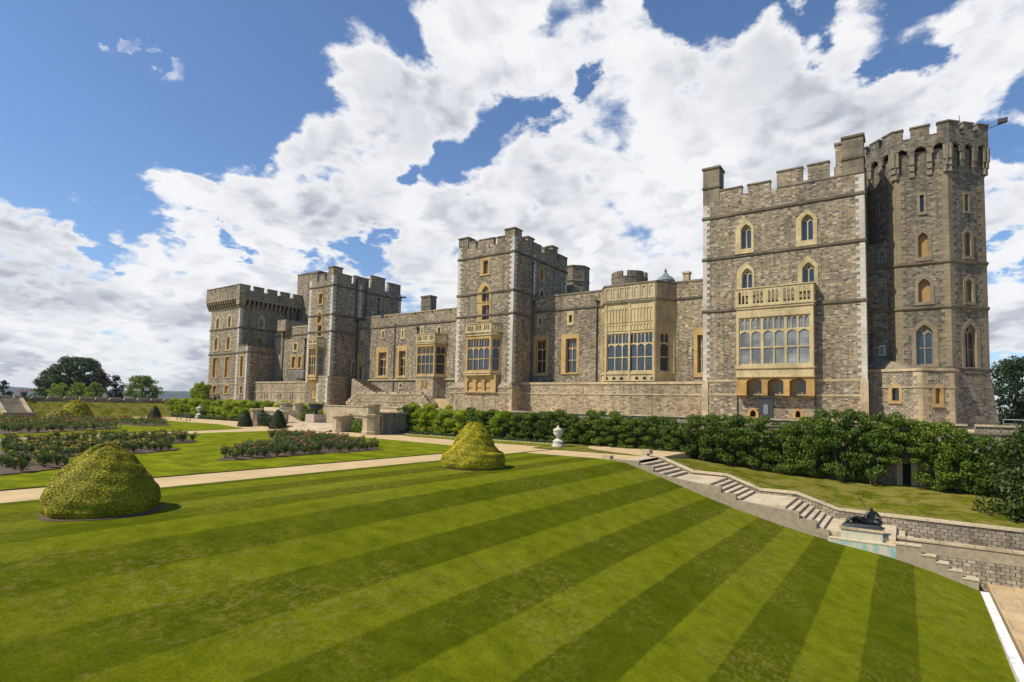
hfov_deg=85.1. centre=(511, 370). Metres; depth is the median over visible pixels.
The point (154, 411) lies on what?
topiary cone
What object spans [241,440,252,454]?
rose bush
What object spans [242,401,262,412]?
hedge shrub
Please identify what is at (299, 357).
window
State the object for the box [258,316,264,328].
window
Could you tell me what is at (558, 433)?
stone vase
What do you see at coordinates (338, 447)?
rose bush
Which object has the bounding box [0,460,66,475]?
flower bed
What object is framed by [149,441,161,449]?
rose bush
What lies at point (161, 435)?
rose bush
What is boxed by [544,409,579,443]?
wall shrub
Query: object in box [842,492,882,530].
reclining bronze statue
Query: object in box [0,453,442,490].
lawn edge
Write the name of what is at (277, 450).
rose bush
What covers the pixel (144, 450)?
flower bed
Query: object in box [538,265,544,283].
window
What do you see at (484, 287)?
window
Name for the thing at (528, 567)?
lawn
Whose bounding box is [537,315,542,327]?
window
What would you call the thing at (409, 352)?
castle wall
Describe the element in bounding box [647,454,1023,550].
stair wall
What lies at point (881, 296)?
window
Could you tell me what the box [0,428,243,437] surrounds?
lawn edge
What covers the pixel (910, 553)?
stepped stringer
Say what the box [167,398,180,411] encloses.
hedge shrub
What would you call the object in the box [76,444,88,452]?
rose bush
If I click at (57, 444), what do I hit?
rose bush
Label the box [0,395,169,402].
garden wall
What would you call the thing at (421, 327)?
window
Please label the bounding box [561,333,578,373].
window
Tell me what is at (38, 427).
rose bush
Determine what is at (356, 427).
round bush
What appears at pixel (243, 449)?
rose bush
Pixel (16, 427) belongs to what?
rose bush
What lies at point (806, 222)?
window
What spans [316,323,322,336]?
window
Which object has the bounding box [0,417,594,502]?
gravel path
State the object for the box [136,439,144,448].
rose bush
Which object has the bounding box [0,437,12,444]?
rose bush
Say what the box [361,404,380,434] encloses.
stone pier
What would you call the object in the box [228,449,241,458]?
rose bush
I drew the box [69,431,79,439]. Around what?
rose bush
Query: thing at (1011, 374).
tree
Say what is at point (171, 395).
hills
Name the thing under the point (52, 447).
rose bush
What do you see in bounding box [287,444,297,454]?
rose bush
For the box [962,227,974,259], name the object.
window
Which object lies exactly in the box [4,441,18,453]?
rose bush
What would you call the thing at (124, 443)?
rose bush
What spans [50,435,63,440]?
rose bush
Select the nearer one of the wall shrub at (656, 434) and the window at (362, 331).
the wall shrub at (656, 434)
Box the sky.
[0,0,1023,413]
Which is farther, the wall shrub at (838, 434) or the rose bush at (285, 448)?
the wall shrub at (838, 434)
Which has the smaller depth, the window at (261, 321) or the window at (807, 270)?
the window at (807, 270)
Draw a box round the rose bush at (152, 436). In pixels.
[145,433,156,439]
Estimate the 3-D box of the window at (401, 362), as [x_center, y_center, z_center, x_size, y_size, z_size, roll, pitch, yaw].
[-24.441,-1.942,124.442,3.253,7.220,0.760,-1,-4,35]
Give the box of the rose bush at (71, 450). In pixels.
[61,445,78,455]
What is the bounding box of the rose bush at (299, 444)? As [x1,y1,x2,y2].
[295,441,304,451]
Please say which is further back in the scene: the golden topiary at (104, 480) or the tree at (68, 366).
the tree at (68, 366)
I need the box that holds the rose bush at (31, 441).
[25,439,39,445]
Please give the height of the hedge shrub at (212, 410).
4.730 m
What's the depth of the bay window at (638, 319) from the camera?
88.96 m
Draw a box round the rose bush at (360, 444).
[353,441,363,449]
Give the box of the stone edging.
[396,433,552,443]
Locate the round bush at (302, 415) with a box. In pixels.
[299,412,310,420]
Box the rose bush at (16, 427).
[13,425,22,431]
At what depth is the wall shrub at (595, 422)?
72.74 m
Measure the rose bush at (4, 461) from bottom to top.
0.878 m
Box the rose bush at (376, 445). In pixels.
[372,440,379,447]
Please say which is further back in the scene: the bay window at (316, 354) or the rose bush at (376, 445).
the bay window at (316, 354)
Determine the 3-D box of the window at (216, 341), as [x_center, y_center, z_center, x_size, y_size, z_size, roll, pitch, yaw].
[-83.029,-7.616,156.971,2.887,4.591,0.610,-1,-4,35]
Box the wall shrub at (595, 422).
[581,409,619,445]
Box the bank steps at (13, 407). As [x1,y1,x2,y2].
[0,398,36,416]
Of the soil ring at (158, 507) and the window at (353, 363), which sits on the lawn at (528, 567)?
the soil ring at (158, 507)
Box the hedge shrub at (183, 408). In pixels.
[178,398,196,414]
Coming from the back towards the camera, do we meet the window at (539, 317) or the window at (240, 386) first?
the window at (240, 386)
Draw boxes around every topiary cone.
[148,406,161,418]
[237,409,252,426]
[268,409,286,428]
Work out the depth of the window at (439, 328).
118.54 m
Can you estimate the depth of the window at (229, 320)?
153.98 m
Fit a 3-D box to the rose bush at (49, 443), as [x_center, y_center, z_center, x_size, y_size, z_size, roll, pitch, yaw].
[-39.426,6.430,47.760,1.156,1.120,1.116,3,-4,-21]
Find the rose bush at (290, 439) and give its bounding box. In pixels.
[282,436,294,443]
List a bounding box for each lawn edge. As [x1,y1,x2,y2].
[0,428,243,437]
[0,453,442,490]
[397,434,564,446]
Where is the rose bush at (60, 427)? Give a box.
[55,424,67,430]
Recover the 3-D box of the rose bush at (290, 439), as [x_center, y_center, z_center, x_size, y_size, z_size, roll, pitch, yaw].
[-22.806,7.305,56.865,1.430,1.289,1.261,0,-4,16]
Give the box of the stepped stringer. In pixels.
[895,541,978,589]
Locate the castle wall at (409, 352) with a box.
[355,307,456,398]
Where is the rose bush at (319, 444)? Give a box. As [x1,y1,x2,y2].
[316,441,324,451]
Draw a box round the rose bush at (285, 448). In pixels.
[281,442,290,453]
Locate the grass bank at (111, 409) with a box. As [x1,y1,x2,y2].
[0,401,178,416]
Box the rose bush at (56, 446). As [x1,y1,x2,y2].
[51,443,64,452]
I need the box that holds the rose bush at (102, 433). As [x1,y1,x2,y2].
[100,430,110,438]
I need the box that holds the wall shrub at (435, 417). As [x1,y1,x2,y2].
[417,402,452,433]
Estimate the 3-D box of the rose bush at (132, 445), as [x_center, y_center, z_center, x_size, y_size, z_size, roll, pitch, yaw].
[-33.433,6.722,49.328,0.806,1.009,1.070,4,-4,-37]
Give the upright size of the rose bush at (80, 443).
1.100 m
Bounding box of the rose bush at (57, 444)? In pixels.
[51,440,63,448]
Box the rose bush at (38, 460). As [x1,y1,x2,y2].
[34,454,46,465]
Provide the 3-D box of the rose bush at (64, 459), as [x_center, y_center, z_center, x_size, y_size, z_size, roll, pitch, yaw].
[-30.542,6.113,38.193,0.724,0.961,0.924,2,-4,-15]
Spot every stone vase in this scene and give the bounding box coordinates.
[195,405,201,417]
[552,425,563,446]
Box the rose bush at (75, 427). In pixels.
[73,423,79,429]
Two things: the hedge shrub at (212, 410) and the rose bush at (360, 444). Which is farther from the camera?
the hedge shrub at (212, 410)
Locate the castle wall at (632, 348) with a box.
[521,278,702,415]
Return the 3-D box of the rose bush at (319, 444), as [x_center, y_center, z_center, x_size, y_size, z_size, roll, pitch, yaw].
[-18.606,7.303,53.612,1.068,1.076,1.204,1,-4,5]
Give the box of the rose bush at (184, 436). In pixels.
[177,430,188,441]
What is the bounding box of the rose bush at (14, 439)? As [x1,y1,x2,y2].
[10,438,30,447]
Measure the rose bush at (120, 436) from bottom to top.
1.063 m
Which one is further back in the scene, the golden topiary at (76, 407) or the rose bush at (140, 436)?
the golden topiary at (76, 407)
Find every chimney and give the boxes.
[420,295,436,310]
[682,271,691,280]
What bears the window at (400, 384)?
in the castle wall at (409, 352)
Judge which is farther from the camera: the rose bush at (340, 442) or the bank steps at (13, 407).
the bank steps at (13, 407)
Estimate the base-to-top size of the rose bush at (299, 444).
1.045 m
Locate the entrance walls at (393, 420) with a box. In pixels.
[262,404,419,434]
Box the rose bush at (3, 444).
[0,441,6,452]
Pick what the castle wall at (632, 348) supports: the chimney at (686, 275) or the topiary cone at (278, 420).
the chimney at (686, 275)
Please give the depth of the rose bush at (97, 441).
48.11 m
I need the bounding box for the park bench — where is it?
[177,413,190,420]
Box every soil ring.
[38,504,164,521]
[442,466,506,470]
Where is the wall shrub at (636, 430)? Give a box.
[617,418,659,448]
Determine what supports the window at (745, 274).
in the castle tower at (786, 305)
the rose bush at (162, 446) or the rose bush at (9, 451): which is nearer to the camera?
the rose bush at (9, 451)
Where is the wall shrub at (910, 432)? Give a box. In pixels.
[869,417,940,464]
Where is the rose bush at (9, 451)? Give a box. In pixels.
[5,450,17,457]
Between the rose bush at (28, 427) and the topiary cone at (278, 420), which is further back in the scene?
the topiary cone at (278, 420)
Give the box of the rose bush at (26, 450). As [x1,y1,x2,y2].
[22,442,34,452]
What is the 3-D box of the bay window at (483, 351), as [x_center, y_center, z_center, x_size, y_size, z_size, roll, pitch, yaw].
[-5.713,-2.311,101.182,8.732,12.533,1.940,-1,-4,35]
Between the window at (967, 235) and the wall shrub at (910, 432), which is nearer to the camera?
the wall shrub at (910, 432)
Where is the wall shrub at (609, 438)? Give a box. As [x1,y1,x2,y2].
[600,415,636,448]
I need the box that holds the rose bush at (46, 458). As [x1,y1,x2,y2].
[30,450,53,466]
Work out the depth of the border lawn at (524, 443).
75.62 m
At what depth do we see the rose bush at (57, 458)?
38.72 m
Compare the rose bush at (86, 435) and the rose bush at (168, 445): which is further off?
the rose bush at (86, 435)
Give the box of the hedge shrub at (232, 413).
[226,400,242,417]
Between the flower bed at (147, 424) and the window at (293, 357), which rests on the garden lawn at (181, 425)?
the flower bed at (147, 424)
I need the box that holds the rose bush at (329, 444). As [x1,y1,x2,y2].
[324,439,333,450]
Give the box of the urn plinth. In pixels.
[304,414,326,422]
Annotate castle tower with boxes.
[206,283,302,400]
[305,266,405,404]
[448,227,567,410]
[702,132,869,420]
[864,115,1007,428]
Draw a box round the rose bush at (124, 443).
[113,438,128,448]
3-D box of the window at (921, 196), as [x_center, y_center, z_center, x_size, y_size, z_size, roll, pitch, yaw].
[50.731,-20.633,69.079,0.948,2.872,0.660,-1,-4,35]
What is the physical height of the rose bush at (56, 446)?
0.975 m
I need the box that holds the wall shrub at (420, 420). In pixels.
[407,401,435,432]
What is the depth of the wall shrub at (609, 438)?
71.16 m
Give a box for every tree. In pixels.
[0,380,13,397]
[29,370,59,397]
[39,355,110,398]
[45,383,73,398]
[65,382,88,398]
[81,382,107,398]
[90,371,110,396]
[105,375,126,398]
[122,375,164,399]
[990,355,1023,425]
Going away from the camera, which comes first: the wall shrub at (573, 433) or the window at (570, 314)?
the wall shrub at (573, 433)
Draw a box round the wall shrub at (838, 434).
[813,408,869,481]
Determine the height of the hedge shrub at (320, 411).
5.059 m
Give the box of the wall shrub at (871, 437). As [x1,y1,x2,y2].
[843,410,905,484]
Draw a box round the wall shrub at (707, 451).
[685,414,727,461]
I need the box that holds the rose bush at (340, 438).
[335,435,345,440]
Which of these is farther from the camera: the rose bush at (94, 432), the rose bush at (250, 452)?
the rose bush at (94, 432)
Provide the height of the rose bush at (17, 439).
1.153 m
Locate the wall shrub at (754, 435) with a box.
[728,415,782,469]
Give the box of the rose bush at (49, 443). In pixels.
[46,440,59,446]
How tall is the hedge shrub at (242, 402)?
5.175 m
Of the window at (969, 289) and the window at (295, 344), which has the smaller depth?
the window at (969, 289)
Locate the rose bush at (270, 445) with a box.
[267,441,276,452]
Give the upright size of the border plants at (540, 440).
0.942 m
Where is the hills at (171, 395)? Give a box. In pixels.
[0,387,190,399]
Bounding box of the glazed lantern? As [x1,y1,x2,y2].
[657,268,674,281]
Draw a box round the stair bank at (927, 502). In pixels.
[533,443,1023,528]
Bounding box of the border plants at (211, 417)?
[164,413,239,420]
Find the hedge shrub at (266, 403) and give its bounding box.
[252,400,274,408]
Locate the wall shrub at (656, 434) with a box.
[636,415,677,450]
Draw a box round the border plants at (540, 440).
[398,430,566,443]
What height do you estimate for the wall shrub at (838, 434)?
7.693 m
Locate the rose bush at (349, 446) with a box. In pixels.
[345,441,355,450]
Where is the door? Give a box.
[757,397,774,417]
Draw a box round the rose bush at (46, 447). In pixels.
[42,444,55,450]
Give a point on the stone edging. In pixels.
(492, 439)
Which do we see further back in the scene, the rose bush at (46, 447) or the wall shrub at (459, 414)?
the wall shrub at (459, 414)
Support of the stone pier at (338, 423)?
on the gravel path
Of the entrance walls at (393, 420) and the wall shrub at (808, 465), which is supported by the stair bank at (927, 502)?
the wall shrub at (808, 465)
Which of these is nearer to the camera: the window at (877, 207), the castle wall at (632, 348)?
the window at (877, 207)
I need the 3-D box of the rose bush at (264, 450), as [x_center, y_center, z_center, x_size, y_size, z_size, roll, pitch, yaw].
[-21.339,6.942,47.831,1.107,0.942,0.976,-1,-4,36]
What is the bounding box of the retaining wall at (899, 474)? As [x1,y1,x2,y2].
[421,408,1021,493]
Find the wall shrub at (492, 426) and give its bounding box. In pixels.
[474,409,513,437]
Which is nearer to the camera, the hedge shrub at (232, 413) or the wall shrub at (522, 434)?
the wall shrub at (522, 434)
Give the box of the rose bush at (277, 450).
[272,444,283,455]
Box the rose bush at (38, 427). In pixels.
[32,424,43,431]
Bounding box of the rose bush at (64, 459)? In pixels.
[58,453,69,464]
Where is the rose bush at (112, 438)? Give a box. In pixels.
[107,433,118,440]
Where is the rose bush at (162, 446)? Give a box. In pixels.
[157,441,168,449]
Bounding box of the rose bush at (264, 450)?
[259,446,268,456]
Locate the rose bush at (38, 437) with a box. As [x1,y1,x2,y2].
[32,435,46,444]
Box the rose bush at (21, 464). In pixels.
[10,458,29,471]
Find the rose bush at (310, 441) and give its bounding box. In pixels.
[301,439,314,446]
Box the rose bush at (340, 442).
[335,440,345,449]
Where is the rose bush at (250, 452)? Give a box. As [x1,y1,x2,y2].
[246,446,258,457]
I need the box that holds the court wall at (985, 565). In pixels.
[896,530,1023,591]
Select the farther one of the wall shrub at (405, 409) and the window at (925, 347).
the wall shrub at (405, 409)
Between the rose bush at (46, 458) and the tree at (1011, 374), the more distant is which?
the tree at (1011, 374)
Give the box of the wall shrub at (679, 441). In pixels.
[662,417,701,457]
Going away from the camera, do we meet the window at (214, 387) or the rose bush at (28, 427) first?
the rose bush at (28, 427)
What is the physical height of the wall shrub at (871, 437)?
7.496 m
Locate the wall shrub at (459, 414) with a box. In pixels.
[443,409,473,432]
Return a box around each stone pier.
[249,409,263,425]
[274,411,288,423]
[279,402,290,406]
[292,403,303,411]
[332,415,346,431]
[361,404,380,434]
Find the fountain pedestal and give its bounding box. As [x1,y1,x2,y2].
[828,522,895,558]
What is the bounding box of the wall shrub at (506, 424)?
[496,413,521,436]
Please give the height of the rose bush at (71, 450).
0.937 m
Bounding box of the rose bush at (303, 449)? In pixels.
[299,444,310,453]
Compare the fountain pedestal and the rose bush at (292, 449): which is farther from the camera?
the rose bush at (292, 449)
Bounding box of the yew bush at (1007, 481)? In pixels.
[970,418,1023,521]
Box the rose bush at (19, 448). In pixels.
[10,442,27,453]
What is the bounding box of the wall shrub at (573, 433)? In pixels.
[563,413,598,443]
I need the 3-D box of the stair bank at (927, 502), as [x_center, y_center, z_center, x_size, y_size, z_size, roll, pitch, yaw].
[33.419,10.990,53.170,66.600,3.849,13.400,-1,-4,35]
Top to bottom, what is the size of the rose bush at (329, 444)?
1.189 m
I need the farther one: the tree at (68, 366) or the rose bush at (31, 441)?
the tree at (68, 366)
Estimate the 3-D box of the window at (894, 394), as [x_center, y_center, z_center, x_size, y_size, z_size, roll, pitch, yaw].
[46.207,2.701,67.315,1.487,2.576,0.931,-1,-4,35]
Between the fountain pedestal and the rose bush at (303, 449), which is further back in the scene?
the rose bush at (303, 449)
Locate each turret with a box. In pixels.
[296,270,327,324]
[567,265,589,292]
[611,270,647,284]
[867,242,889,363]
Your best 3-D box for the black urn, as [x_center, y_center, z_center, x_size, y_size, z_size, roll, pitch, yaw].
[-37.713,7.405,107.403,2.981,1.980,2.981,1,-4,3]
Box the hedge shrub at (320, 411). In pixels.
[307,402,326,413]
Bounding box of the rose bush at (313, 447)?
[308,442,318,452]
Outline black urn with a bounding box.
[308,404,324,413]
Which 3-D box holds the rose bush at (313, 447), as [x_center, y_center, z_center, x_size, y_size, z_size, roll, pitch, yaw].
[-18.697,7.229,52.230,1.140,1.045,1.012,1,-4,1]
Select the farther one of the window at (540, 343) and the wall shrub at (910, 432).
the window at (540, 343)
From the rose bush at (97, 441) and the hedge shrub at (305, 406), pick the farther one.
the hedge shrub at (305, 406)
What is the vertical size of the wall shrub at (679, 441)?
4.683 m
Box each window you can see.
[211,357,218,378]
[212,385,216,393]
[213,335,218,351]
[215,316,219,329]
[223,356,230,377]
[224,385,228,393]
[225,334,231,350]
[227,314,231,327]
[238,355,244,377]
[239,385,242,393]
[257,336,263,345]
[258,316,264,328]
[290,355,296,368]
[292,342,297,351]
[297,355,302,368]
[306,337,325,398]
[315,309,322,323]
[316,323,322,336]
[317,291,323,305]
[351,360,355,375]
[357,353,363,378]
[360,330,364,339]
[375,347,388,377]
[381,329,384,338]
[395,345,406,377]
[398,382,402,388]
[401,329,404,338]
[415,333,447,398]
[420,326,423,333]
[437,326,441,332]
[464,322,502,392]
[476,281,490,302]
[476,302,490,321]
[479,257,489,275]
[533,335,548,375]
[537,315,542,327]
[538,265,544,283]
[538,287,544,295]
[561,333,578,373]
[567,311,573,325]
[600,280,676,381]
[693,327,702,376]
[734,281,816,395]
[735,219,753,255]
[737,263,754,296]
[747,407,757,417]
[793,408,802,417]
[796,209,817,246]
[797,256,818,291]
[874,203,879,218]
[878,248,886,263]
[879,287,887,303]
[879,345,885,355]
[888,382,902,403]
[912,319,938,366]
[915,228,931,261]
[915,274,934,305]
[917,191,926,215]
[932,384,944,407]
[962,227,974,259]
[962,319,981,372]
[963,191,971,213]
[963,275,976,304]
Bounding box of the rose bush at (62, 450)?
[57,446,67,454]
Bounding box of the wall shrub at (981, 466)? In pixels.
[945,435,1014,493]
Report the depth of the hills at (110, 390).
4138.71 m
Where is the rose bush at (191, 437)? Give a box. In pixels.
[187,432,197,440]
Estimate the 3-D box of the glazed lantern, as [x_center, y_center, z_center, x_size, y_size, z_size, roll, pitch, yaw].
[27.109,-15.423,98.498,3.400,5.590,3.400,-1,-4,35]
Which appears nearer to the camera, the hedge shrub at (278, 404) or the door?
the door
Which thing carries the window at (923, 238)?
in the castle tower at (926, 206)
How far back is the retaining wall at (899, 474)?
56.63 m
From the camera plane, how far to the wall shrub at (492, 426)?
82.06 m
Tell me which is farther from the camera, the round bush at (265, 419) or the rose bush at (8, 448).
the round bush at (265, 419)
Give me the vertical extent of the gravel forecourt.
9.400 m
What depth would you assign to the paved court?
34.04 m
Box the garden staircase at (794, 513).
[602,449,896,543]
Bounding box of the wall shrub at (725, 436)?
[703,413,754,466]
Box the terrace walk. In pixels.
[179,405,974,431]
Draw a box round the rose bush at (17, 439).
[10,434,27,441]
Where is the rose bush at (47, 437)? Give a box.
[44,433,53,442]
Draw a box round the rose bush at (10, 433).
[2,432,18,441]
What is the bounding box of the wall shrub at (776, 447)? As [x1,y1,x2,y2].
[760,422,805,473]
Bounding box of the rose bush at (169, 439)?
[160,435,172,443]
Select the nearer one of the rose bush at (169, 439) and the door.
the rose bush at (169, 439)
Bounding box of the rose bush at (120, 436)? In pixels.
[117,432,123,441]
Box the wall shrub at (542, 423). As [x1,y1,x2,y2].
[526,411,564,439]
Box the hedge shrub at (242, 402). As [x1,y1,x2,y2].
[233,399,251,417]
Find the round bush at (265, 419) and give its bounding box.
[257,412,271,426]
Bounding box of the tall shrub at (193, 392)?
[189,381,204,397]
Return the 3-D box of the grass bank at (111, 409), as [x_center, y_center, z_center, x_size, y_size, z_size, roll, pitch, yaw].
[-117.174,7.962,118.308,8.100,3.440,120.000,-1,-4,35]
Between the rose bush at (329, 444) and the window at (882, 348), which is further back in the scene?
the window at (882, 348)
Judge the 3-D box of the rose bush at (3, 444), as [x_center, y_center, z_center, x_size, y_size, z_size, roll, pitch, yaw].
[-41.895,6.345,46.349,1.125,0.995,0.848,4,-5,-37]
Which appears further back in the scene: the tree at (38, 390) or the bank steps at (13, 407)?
the tree at (38, 390)
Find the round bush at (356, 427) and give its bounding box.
[350,418,362,432]
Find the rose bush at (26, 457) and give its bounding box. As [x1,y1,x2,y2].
[18,452,32,461]
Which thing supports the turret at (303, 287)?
on the castle wall at (288, 383)
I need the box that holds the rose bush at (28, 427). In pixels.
[24,423,34,431]
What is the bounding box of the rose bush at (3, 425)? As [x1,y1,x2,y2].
[0,422,8,430]
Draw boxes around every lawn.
[0,417,238,436]
[0,431,451,489]
[0,452,1015,681]
[400,434,575,445]
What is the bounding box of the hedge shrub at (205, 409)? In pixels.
[201,399,217,415]
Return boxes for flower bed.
[0,421,169,425]
[0,426,118,433]
[0,437,195,447]
[0,447,179,457]
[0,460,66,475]
[217,437,381,460]
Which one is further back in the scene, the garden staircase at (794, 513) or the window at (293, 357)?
the window at (293, 357)
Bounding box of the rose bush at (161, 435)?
[155,432,166,438]
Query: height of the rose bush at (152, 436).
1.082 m
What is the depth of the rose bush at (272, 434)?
72.46 m
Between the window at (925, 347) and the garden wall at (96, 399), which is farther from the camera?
the garden wall at (96, 399)
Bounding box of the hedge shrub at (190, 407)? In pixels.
[186,398,205,414]
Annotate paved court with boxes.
[987,583,1023,663]
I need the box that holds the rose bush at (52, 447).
[39,445,55,456]
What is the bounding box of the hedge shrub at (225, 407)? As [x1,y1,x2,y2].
[214,399,235,416]
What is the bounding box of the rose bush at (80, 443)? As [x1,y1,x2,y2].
[74,441,86,453]
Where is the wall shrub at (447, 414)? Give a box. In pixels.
[432,409,462,433]
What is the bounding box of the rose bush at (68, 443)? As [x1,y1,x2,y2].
[63,441,73,446]
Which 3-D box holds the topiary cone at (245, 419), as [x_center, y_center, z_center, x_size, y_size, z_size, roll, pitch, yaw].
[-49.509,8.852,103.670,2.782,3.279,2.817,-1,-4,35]
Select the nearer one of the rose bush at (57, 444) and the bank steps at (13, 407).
the rose bush at (57, 444)
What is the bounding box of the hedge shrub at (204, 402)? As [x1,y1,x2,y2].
[192,399,212,413]
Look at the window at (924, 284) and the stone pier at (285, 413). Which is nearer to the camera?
the window at (924, 284)
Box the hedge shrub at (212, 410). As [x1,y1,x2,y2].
[209,401,225,416]
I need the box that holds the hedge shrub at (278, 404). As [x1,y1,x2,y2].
[276,400,295,406]
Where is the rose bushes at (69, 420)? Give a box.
[0,414,170,429]
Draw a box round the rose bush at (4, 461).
[0,455,10,466]
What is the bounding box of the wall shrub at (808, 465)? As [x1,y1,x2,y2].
[782,416,840,476]
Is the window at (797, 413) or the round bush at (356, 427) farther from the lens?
the round bush at (356, 427)
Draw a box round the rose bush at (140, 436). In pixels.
[137,432,145,440]
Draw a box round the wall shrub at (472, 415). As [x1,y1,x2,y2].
[461,407,495,434]
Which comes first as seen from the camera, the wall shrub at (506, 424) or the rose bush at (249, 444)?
the rose bush at (249, 444)
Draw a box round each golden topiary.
[37,443,160,518]
[44,409,75,418]
[61,399,93,417]
[440,421,505,469]
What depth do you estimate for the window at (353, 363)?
132.80 m
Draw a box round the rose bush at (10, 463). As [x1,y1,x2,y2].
[3,453,22,468]
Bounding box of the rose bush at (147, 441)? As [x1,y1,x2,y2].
[142,438,152,449]
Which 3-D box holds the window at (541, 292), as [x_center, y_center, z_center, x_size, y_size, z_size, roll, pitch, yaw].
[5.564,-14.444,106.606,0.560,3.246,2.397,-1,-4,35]
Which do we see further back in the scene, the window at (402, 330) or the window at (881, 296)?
the window at (402, 330)
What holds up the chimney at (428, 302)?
on the castle wall at (409, 352)
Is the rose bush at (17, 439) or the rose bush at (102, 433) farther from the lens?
the rose bush at (102, 433)
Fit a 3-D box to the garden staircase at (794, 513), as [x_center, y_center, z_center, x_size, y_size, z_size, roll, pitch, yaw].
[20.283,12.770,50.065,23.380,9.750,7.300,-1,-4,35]
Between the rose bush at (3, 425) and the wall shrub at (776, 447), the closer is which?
the wall shrub at (776, 447)
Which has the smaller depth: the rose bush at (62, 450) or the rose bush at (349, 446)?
the rose bush at (62, 450)
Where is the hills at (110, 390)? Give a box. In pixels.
[10,386,188,391]
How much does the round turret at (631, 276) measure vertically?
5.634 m
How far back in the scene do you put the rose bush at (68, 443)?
47.80 m
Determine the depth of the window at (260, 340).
155.45 m
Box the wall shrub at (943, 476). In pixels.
[909,421,976,491]
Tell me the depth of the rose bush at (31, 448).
45.63 m
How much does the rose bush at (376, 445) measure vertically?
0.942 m
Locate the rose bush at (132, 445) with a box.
[129,441,138,451]
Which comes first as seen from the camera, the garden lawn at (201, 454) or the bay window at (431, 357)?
the garden lawn at (201, 454)
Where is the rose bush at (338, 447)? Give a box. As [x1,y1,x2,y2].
[335,443,344,451]
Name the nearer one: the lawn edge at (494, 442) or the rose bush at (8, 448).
the rose bush at (8, 448)
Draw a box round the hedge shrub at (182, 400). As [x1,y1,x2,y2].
[172,397,192,413]
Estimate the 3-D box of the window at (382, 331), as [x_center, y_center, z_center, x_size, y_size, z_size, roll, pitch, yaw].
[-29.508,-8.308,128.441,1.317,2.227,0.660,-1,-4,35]
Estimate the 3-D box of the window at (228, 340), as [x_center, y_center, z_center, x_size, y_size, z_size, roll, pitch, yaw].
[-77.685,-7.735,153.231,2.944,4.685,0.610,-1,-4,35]
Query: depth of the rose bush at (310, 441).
54.16 m
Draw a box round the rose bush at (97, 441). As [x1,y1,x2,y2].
[92,437,109,445]
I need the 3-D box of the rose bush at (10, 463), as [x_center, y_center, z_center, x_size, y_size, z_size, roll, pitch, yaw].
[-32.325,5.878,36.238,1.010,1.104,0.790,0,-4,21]
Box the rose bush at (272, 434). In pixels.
[268,430,275,437]
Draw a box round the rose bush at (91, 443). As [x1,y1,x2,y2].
[88,439,100,447]
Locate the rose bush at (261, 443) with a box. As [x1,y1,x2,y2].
[253,441,263,455]
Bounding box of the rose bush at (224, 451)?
[219,444,231,457]
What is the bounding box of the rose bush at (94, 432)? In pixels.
[88,429,97,437]
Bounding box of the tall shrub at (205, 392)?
[195,384,211,399]
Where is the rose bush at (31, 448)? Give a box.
[27,443,41,451]
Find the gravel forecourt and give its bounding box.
[525,445,692,462]
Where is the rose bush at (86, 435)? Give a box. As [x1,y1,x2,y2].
[79,433,92,439]
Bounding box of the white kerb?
[980,591,1023,681]
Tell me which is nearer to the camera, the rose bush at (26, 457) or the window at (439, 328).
the rose bush at (26, 457)
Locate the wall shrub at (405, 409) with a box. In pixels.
[396,404,415,430]
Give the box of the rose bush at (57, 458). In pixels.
[47,451,65,464]
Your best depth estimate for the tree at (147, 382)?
227.04 m
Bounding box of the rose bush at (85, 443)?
[78,439,89,448]
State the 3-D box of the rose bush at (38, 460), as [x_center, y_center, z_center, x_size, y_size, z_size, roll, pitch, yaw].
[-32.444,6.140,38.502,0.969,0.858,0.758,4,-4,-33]
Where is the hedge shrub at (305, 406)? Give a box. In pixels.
[303,404,311,412]
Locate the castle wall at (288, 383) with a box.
[252,314,307,406]
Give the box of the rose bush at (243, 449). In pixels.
[233,444,247,456]
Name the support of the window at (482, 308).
in the castle tower at (508, 277)
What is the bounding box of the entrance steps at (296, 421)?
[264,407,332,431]
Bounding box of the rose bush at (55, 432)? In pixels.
[50,430,63,437]
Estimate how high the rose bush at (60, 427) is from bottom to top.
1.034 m
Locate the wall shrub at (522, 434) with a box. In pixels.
[509,412,537,439]
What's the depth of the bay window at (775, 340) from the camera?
72.75 m
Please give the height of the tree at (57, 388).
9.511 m
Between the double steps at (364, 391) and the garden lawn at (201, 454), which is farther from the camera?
the double steps at (364, 391)
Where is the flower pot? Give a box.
[18,389,29,397]
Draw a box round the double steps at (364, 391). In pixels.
[346,379,448,408]
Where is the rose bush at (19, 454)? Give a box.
[14,451,33,458]
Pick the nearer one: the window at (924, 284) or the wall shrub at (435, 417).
the window at (924, 284)
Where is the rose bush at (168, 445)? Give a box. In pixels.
[162,441,173,449]

